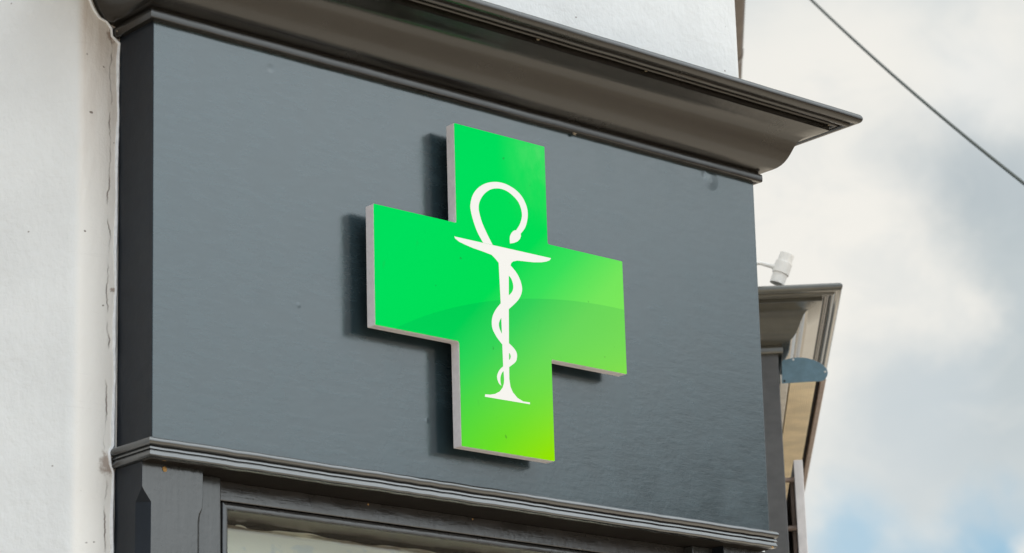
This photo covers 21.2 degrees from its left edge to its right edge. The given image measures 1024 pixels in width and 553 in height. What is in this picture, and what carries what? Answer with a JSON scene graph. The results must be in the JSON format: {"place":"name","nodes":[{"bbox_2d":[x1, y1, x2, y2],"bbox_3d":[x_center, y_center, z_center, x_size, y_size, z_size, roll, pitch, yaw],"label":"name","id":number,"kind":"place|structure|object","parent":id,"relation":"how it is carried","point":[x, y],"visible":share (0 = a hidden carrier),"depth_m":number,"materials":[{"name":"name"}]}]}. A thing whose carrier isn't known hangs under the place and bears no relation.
{"place":"outdoors","nodes":[
{"label":"outdoors","id":0,"kind":"place"},
{"bbox_2d":[742,0,1023,552],"label":"sky","id":1,"kind":"structure","parent":0,"point":[918,447],"materials":[{"name":"white"}]},
{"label":"pavement","id":2,"kind":"structure","parent":0,"visible":0},
{"bbox_2d":[0,0,764,552],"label":"corner building","id":3,"kind":"structure","parent":2,"relation":"on","point":[58,218],"depth_m":6.05,"materials":[{"name":"paint"}]},
{"bbox_2d":[93,0,862,552],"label":"shopfront","id":4,"kind":"object","parent":3,"relation":"attached to","point":[275,394],"visible":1,"depth_m":6.44,"materials":[{"name":"grey paint"}]},
{"bbox_2d":[199,475,712,552],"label":"window frame","id":5,"kind":"structure","parent":4,"relation":"in","point":[223,501],"depth_m":6.39,"materials":[{"name":"grey paint"}]},
{"bbox_2d":[366,123,626,462],"bbox_3d":[-0.038,0.043,6.607,0.800,0.800,0.062,12,-21,-40],"label":"cross sign","id":6,"kind":"object","parent":4,"relation":"attached to","point":[498,293],"visible":1,"depth_m":6.57,"materials":[{"name":"green plastic"}]},
{"bbox_2d":[757,251,793,285],"bbox_3d":[0.844,-0.022,9.159,0.207,0.119,0.060,-3,-16,3],"label":"spotlight","id":7,"kind":"object","parent":3,"relation":"attached to","point":[781,267],"visible":0.82,"depth_m":9.14,"materials":[{"name":"white paint"}]},
{"bbox_2d":[758,283,842,552],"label":"shopfront","id":8,"kind":"object","parent":3,"relation":"attached to","point":[799,320],"visible":0.35,"depth_m":9.11,"materials":[{"name":"grey paint"}]},
{"bbox_2d":[785,460,807,552],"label":"sign","id":9,"kind":"object","parent":8,"relation":"attached to","point":[796,520],"depth_m":9.15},
{"bbox_2d":[779,357,827,500],"bbox_3d":[1.130,0.982,11.449,0.160,0.087,4.814,-3,-16,3],"label":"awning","id":10,"kind":"object","parent":8,"relation":"attached to","point":[802,380],"visible":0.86,"depth_m":9.49,"materials":[{"name":"fabric"}]},
{"bbox_2d":[810,0,1023,184],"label":"overhead cable","id":11,"kind":"object","parent":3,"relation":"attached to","point":[976,145],"visible":1,"depth_m":12.06,"materials":[{"name":"black rubber"}]}
]}

